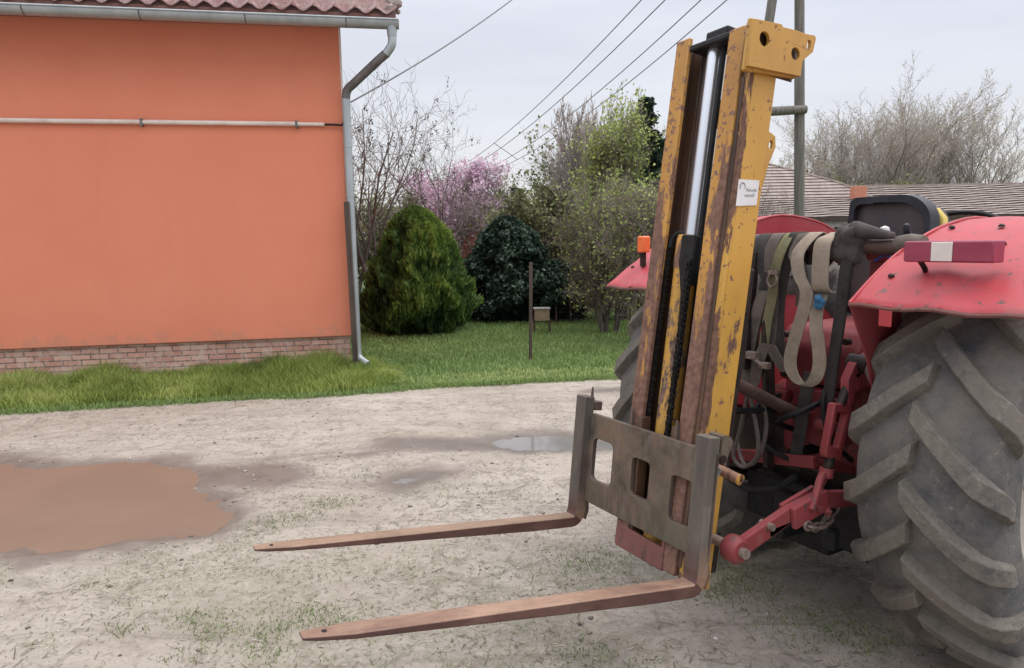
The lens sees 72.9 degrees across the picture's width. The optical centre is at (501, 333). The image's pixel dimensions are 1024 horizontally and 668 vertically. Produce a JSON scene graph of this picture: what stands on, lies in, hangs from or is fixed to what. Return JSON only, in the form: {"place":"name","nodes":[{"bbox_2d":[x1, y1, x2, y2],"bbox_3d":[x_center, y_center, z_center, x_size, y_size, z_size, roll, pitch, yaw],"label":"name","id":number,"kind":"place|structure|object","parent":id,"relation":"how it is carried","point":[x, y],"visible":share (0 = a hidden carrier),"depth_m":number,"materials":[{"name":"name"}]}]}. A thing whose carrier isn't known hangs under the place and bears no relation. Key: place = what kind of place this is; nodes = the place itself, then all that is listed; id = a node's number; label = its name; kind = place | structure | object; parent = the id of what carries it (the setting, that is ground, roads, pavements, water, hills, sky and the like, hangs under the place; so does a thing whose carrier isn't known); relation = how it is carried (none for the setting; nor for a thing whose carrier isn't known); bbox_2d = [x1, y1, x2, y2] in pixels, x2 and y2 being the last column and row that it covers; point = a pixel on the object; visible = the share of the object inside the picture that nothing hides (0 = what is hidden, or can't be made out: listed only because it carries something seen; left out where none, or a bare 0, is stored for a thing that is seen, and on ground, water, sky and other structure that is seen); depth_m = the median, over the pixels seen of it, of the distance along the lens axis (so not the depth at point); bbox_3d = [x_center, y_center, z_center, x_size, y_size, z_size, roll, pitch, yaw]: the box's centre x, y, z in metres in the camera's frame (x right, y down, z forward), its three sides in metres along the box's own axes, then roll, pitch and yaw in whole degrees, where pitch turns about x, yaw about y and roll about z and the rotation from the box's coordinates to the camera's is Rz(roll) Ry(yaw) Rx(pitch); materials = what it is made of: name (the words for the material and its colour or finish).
{"place":"outdoors","nodes":[
{"label":"outdoors","id":0,"kind":"place"},
{"bbox_2d":[16,264,635,408],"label":"lawn","id":1,"kind":"structure","parent":0,"point":[437,339],"depth_m":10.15,"materials":[{"name":"green plant"}]},
{"bbox_2d":[0,0,401,377],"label":"orange house","id":2,"kind":"structure","parent":1,"relation":"on","point":[176,176],"depth_m":7.56,"materials":[{"name":"paint"}]},
{"bbox_2d":[0,346,443,411],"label":"verge grass","id":3,"kind":"structure","parent":1,"relation":"on","point":[106,383],"depth_m":7.27,"materials":[{"name":"green plant"}]},
{"bbox_2d":[344,201,358,365],"bbox_3d":[-1.704,-0.487,7.864,0.072,2.003,0.152,-5,9,-29],"label":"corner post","id":4,"kind":"object","parent":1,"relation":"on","point":[350,279],"visible":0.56,"depth_m":7.83,"materials":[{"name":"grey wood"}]},
{"bbox_2d":[354,178,404,291],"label":"background tree","id":5,"kind":"object","parent":1,"relation":"on","point":[365,237],"visible":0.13,"depth_m":21.82,"materials":[{"name":"brown plant"}]},
{"bbox_2d":[343,57,466,273],"bbox_3d":[-3.169,-2.904,14.140,5.457,5.317,4.128,6,10,43],"label":"bare tree","id":6,"kind":"object","parent":1,"relation":"on","point":[372,230],"visible":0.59,"depth_m":13.74,"materials":[{"name":"grey plant"}]},
{"bbox_2d":[371,180,442,258],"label":"background tree","id":7,"kind":"object","parent":1,"relation":"on","point":[408,203],"visible":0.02,"depth_m":22.68,"materials":[{"name":"brown plant"}]},
{"bbox_2d":[359,204,483,336],"bbox_3d":[-1.410,-1.041,11.629,2.214,2.263,2.152,-1,7,0],"label":"thuja","id":8,"kind":"object","parent":1,"relation":"on","point":[417,280],"visible":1,"depth_m":11.16,"materials":[{"name":"green plant"}]},
{"bbox_2d":[352,96,535,238],"bbox_3d":[-2.056,-3.042,15.957,3.524,5.091,5.914,3,9,31],"label":"bare tree","id":9,"kind":"object","parent":1,"relation":"on","point":[445,193],"visible":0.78,"depth_m":15.81,"materials":[{"name":"grey plant"}]},
{"bbox_2d":[391,148,513,263],"bbox_3d":[-1.379,-3.102,20.028,3.521,4.160,5.247,-1,7,0],"label":"blossom tree","id":10,"kind":"object","parent":1,"relation":"on","point":[481,166],"visible":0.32,"depth_m":18.78,"materials":[{"name":"pink plant"}]},
{"bbox_2d":[460,229,483,257],"bbox_3d":[-0.622,-1.568,16.828,1.409,1.984,2.329,-3,8,-12],"label":"red leaved shrub","id":11,"kind":"object","parent":1,"relation":"on","point":[466,249],"visible":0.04,"depth_m":16.01,"materials":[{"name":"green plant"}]},
{"bbox_2d":[422,162,531,255],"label":"bare tree","id":12,"kind":"object","parent":1,"relation":"on","point":[470,221],"visible":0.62,"depth_m":16.50,"materials":[{"name":"grey plant"}]},
{"bbox_2d":[478,161,536,220],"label":"background tree","id":13,"kind":"object","parent":1,"relation":"on","point":[503,189],"visible":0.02,"depth_m":23.44,"materials":[{"name":"grey plant"}]},
{"bbox_2d":[462,214,556,322],"bbox_3d":[0.078,-1.262,13.514,2.405,2.119,2.483,3,8,27],"label":"ivy covered shrub","id":14,"kind":"object","parent":1,"relation":"on","point":[506,249],"visible":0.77,"depth_m":12.91,"materials":[{"name":"green plant"}]},
{"bbox_2d":[469,176,584,269],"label":"background tree","id":15,"kind":"object","parent":1,"relation":"on","point":[534,215],"visible":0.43,"depth_m":16.90,"materials":[{"name":"green plant"}]},
{"bbox_2d":[529,262,532,360],"bbox_3d":[0.357,-0.198,8.577,0.060,1.371,0.080,-1,7,0],"label":"wooden post","id":16,"kind":"object","parent":1,"relation":"on","point":[530,308],"visible":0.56,"depth_m":8.54,"materials":[{"name":"brown wood"}]},
{"bbox_2d":[533,307,550,333],"bbox_3d":[0.652,-0.187,11.271,0.290,0.485,0.250,-1,7,0],"label":"garden box","id":17,"kind":"object","parent":1,"relation":"on","point":[541,313],"visible":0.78,"depth_m":11.15,"materials":[{"name":"brown wood"}]},
{"bbox_2d":[524,182,586,259],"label":"background tree","id":18,"kind":"object","parent":1,"relation":"on","point":[540,191],"depth_m":23.97,"materials":[{"name":"green plant"}]},
{"bbox_2d":[525,260,592,321],"bbox_3d":[1.048,-0.805,13.284,1.795,1.239,1.796,3,8,26],"label":"holly bush","id":19,"kind":"object","parent":1,"relation":"on","point":[555,272],"visible":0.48,"depth_m":12.83,"materials":[{"name":"green plant"}]},
{"bbox_2d":[544,95,602,266],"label":"tall bare tree","id":20,"kind":"object","parent":1,"relation":"on","point":[570,155],"visible":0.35,"depth_m":18.43,"materials":[{"name":"grey plant"}]},
{"bbox_2d":[505,115,665,263],"bbox_3d":[3.297,-4.254,22.119,5.621,5.762,6.643,4,9,34],"label":"background tree","id":21,"kind":"object","parent":1,"relation":"on","point":[543,166],"visible":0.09,"depth_m":21.18,"materials":[{"name":"plant"}]},
{"bbox_2d":[555,298,634,322],"bbox_3d":[2.143,-0.396,12.659,2.336,0.550,0.036,-1,7,0],"label":"wire fence","id":22,"kind":"object","parent":1,"relation":"on","point":[570,308],"visible":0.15,"depth_m":12.65,"materials":[{"name":"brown metal"}]},
{"bbox_2d":[541,168,655,332],"bbox_3d":[1.719,-1.277,11.032,2.224,2.708,1.421,-1,7,0],"label":"budding shrub","id":23,"kind":"object","parent":1,"relation":"on","point":[590,267],"visible":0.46,"depth_m":11.02,"materials":[{"name":"green plant"}]},
{"bbox_2d":[554,90,643,219],"bbox_3d":[2.604,-3.972,19.954,2.982,5.724,1.768,-4,8,-22],"label":"tall bare tree","id":24,"kind":"object","parent":1,"relation":"on","point":[567,121],"visible":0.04,"depth_m":19.19,"materials":[{"name":"brown plant"}]},
{"bbox_2d":[585,247,613,323],"bbox_3d":[1.744,-1.001,12.165,0.689,1.861,0.652,4,9,36],"label":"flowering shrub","id":25,"kind":"object","parent":1,"relation":"on","point":[603,315],"visible":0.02,"depth_m":12.17,"materials":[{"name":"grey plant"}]},
{"bbox_2d":[555,79,664,251],"bbox_3d":[2.217,-3.000,15.364,2.643,4.997,2.624,6,10,41],"label":"budding tree","id":26,"kind":"object","parent":1,"relation":"on","point":[623,154],"visible":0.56,"depth_m":14.81,"materials":[{"name":"green plant"}]},
{"bbox_2d":[571,164,660,321],"bbox_3d":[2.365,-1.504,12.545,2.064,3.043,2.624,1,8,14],"label":"green shrub","id":27,"kind":"object","parent":1,"relation":"on","point":[610,193],"depth_m":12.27,"materials":[{"name":"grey plant"}]},
{"bbox_2d":[630,96,664,197],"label":"conifer","id":28,"kind":"object","parent":1,"relation":"on","point":[656,156],"visible":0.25,"depth_m":15.84,"materials":[{"name":"green plant"}]},
{"bbox_2d":[759,183,805,216],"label":"bare sapling","id":29,"kind":"object","parent":1,"relation":"on","point":[770,206],"visible":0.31,"depth_m":22.25,"materials":[{"name":"grey plant"}]},
{"bbox_2d":[764,0,807,216],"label":"power pole","id":30,"kind":"object","parent":1,"relation":"on","point":[798,110],"visible":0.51,"depth_m":19.26,"materials":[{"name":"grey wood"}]},
{"bbox_2d":[350,0,511,102],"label":"house cable","id":31,"kind":"object","parent":30,"relation":"attached to","point":[426,57],"visible":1,"depth_m":9.68,"materials":[{"name":"metal"}]},
{"bbox_2d":[706,163,871,212],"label":"hip roof house","id":32,"kind":"structure","parent":1,"relation":"on","point":[778,178],"depth_m":26.83,"materials":[{"name":"paint"}]},
{"bbox_2d":[780,153,831,177],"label":"bare poplar","id":33,"kind":"object","parent":1,"relation":"on","point":[823,171],"visible":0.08,"depth_m":40.30,"materials":[{"name":"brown plant"}]},
{"bbox_2d":[771,130,883,183],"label":"bare poplar","id":34,"kind":"object","parent":1,"relation":"on","point":[817,158],"visible":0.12,"depth_m":41.50,"materials":[{"name":"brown plant"}]},
{"bbox_2d":[828,168,884,184],"bbox_3d":[20.316,-6.664,39.382,6.222,5.476,4.600,2,8,25],"label":"leafing bush","id":35,"kind":"object","parent":1,"relation":"on","point":[836,176],"visible":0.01,"depth_m":39.18,"materials":[{"name":"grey plant"}]},
{"bbox_2d":[776,88,947,184],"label":"bare poplar","id":36,"kind":"object","parent":1,"relation":"on","point":[823,141],"visible":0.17,"depth_m":42.72,"materials":[{"name":"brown plant"}]},
{"bbox_2d":[783,96,944,184],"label":"bare poplar","id":37,"kind":"object","parent":1,"relation":"on","point":[843,158],"visible":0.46,"depth_m":41.28,"materials":[{"name":"grey plant"}]},
{"bbox_2d":[771,87,961,184],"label":"bare poplar","id":38,"kind":"object","parent":1,"relation":"on","point":[846,121],"visible":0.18,"depth_m":43.35,"materials":[{"name":"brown plant"}]},
{"bbox_2d":[758,183,1023,230],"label":"long barn","id":39,"kind":"structure","parent":1,"relation":"on","point":[1002,199],"depth_m":25.97,"materials":[{"name":"paint"}]},
{"bbox_2d":[869,173,923,184],"bbox_3d":[22.453,-6.373,38.850,4.755,5.108,5.188,2,8,22],"label":"leafing bush","id":40,"kind":"object","parent":1,"relation":"on","point":[898,182],"visible":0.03,"depth_m":37.41,"materials":[{"name":"plant"}]},
{"bbox_2d":[784,46,1011,184],"bbox_3d":[23.296,-9.751,41.706,8.434,10.970,14.221,-1,7,0],"label":"bare poplar","id":41,"kind":"object","parent":1,"relation":"on","point":[908,146],"visible":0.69,"depth_m":38.55,"materials":[{"name":"grey plant"}]},
{"bbox_2d":[840,89,1023,184],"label":"bare poplar","id":42,"kind":"object","parent":1,"relation":"on","point":[974,178],"visible":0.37,"depth_m":42.09,"materials":[{"name":"grey plant"}]},
{"bbox_2d":[888,99,1023,183],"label":"bare poplar","id":43,"kind":"object","parent":1,"relation":"on","point":[985,181],"visible":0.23,"depth_m":43.55,"materials":[{"name":"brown plant"}]},
{"bbox_2d":[890,88,1023,183],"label":"bare poplar","id":44,"kind":"object","parent":1,"relation":"on","point":[962,168],"visible":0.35,"depth_m":43.14,"materials":[{"name":"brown plant"}]},
{"bbox_2d":[0,378,974,667],"bbox_3d":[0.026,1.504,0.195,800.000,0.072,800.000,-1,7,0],"label":"ground","id":45,"kind":"structure","parent":0,"point":[134,648],"depth_m":3.28,"materials":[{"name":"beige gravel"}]},
{"bbox_2d":[0,462,233,553],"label":"puddle","id":46,"kind":"object","parent":45,"relation":"on","point":[58,509],"visible":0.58,"depth_m":4.16,"materials":[{"name":"liquid"}]},
{"bbox_2d":[0,372,617,415],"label":"edge grass","id":47,"kind":"structure","parent":45,"relation":"on","point":[194,400],"depth_m":6.97,"materials":[{"name":"green plant"}]},
{"bbox_2d":[392,478,416,483],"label":"puddle","id":48,"kind":"object","parent":45,"relation":"on","point":[403,481],"visible":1,"depth_m":4.48,"materials":[{"name":"grey liquid"}]},
{"bbox_2d":[0,467,932,667],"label":"weed tufts","id":49,"kind":"object","parent":45,"relation":"on","point":[581,639],"visible":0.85,"depth_m":2.84,"materials":[{"name":"green plant"}]},
{"bbox_2d":[492,436,612,451],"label":"puddle","id":50,"kind":"object","parent":45,"relation":"on","point":[552,443],"visible":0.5,"depth_m":5.30,"materials":[{"name":"grey liquid"}]},
{"bbox_2d":[606,194,1023,667],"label":"tractor","id":51,"kind":"object","parent":45,"relation":"on","point":[906,481],"visible":0.59,"depth_m":2.13,"materials":[{"name":"metal"}]},
{"bbox_2d":[253,18,815,640],"bbox_3d":[0.140,-0.151,2.192,1.493,1.875,0.732,5,3,-29],"label":"forklift mast","id":52,"kind":"object","parent":51,"relation":"attached to","point":[671,444],"visible":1,"depth_m":2.29,"materials":[{"name":"yellow metal"}]},
{"bbox_2d":[741,290,785,386],"bbox_3d":[1.026,0.030,2.720,0.066,0.396,0.243,-5,8,-28],"label":"ratchet strap","id":53,"kind":"object","parent":51,"relation":"attached to","point":[752,375],"visible":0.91,"depth_m":2.75,"materials":[{"name":"grey fabric"}]},
{"bbox_2d":[753,233,773,350],"bbox_3d":[1.076,-0.132,2.792,0.117,0.541,0.121,-5,8,-28],"label":"ratchet strap","id":54,"kind":"object","parent":51,"relation":"hanging from","point":[761,241],"visible":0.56,"depth_m":2.75,"materials":[{"name":"grey fabric"}]},
{"bbox_2d":[764,233,785,361],"bbox_3d":[1.100,-0.137,2.752,0.111,0.523,0.081,-5,8,-28],"label":"ratchet strap","id":55,"kind":"object","parent":51,"relation":"hanging from","point":[772,244],"visible":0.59,"depth_m":2.71,"materials":[{"name":"fabric"}]},
{"bbox_2d":[759,233,791,344],"bbox_3d":[1.097,-0.166,2.722,0.140,0.458,0.109,-5,8,-28],"label":"ratchet strap","id":56,"kind":"object","parent":51,"relation":"hanging from","point":[772,280],"visible":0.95,"depth_m":2.69,"materials":[{"name":"fabric"}]},
{"bbox_2d":[775,231,808,359],"bbox_3d":[1.133,-0.128,2.697,0.108,0.534,0.124,-5,8,-28],"label":"ratchet strap","id":57,"kind":"object","parent":51,"relation":"hanging from","point":[783,284],"visible":0.47,"depth_m":2.68,"materials":[{"name":"black fabric"}]},
{"bbox_2d":[787,371,813,470],"bbox_3d":[1.151,0.336,2.662,0.018,0.392,0.098,-6,9,-35],"label":"ratchet strap","id":58,"kind":"object","parent":51,"relation":"hanging from","point":[801,424],"visible":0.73,"depth_m":2.65,"materials":[{"name":"black fabric"}]},
{"bbox_2d":[788,232,812,305],"bbox_3d":[1.154,-0.246,2.618,0.126,0.275,0.101,-5,8,-28],"label":"ratchet strap","id":59,"kind":"object","parent":51,"relation":"hanging from","point":[799,238],"visible":0.38,"depth_m":2.61,"materials":[{"name":"grey fabric"}]},
{"bbox_2d":[784,232,828,386],"bbox_3d":[1.175,-0.094,2.560,0.167,0.562,0.183,-5,8,-28],"label":"ratchet strap","id":60,"kind":"object","parent":51,"relation":"hanging from","point":[806,309],"visible":0.86,"depth_m":2.54,"materials":[{"name":"beige fabric"}]},
{"bbox_2d":[814,294,825,309],"bbox_3d":[1.129,-0.113,2.467,0.029,0.055,0.039,-5,8,-28],"label":"blue rag","id":61,"kind":"object","parent":60,"relation":"attached to","point":[819,302],"visible":1,"depth_m":2.46,"materials":[{"name":"blue fabric"}]},
{"bbox_2d":[811,232,838,292],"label":"ratchet strap","id":62,"kind":"object","parent":51,"relation":"attached to","point":[820,265],"visible":0.57,"depth_m":2.47,"materials":[{"name":"beige fabric"}]},
{"bbox_2d":[830,221,895,265],"bbox_3d":[1.250,-0.311,2.404,0.102,0.161,0.225,-5,8,-28],"label":"knotted cloth","id":63,"kind":"object","parent":51,"relation":"attached to","point":[851,240],"visible":0.88,"depth_m":2.40,"materials":[{"name":"grey fabric"}]},
{"bbox_2d":[823,259,852,403],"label":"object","id":64,"kind":"object","parent":63,"relation":"hanging from","point":[839,321],"visible":0.86,"depth_m":2.47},
{"bbox_2d":[338,0,1023,243],"label":"sky","id":65,"kind":"structure","parent":0,"point":[507,64],"materials":[{"name":"white"}]},
{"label":"distant power pole","id":66,"kind":"object","parent":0,"visible":0},
{"bbox_2d":[432,0,641,178],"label":"power line","id":67,"kind":"object","parent":66,"relation":"attached to","point":[569,74],"visible":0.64,"depth_m":25.00,"materials":[{"name":"metal"}]},
{"bbox_2d":[439,0,664,178],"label":"power line","id":68,"kind":"object","parent":66,"relation":"attached to","point":[582,79],"visible":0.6,"depth_m":24.51,"materials":[{"name":"metal"}]},
{"bbox_2d":[468,0,700,175],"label":"power line","id":69,"kind":"object","parent":66,"relation":"attached to","point":[620,72],"visible":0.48,"depth_m":23.45,"materials":[{"name":"metal"}]},
{"bbox_2d":[485,0,726,173],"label":"power line","id":70,"kind":"object","parent":66,"relation":"attached to","point":[644,69],"visible":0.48,"depth_m":22.97,"materials":[{"name":"metal"}]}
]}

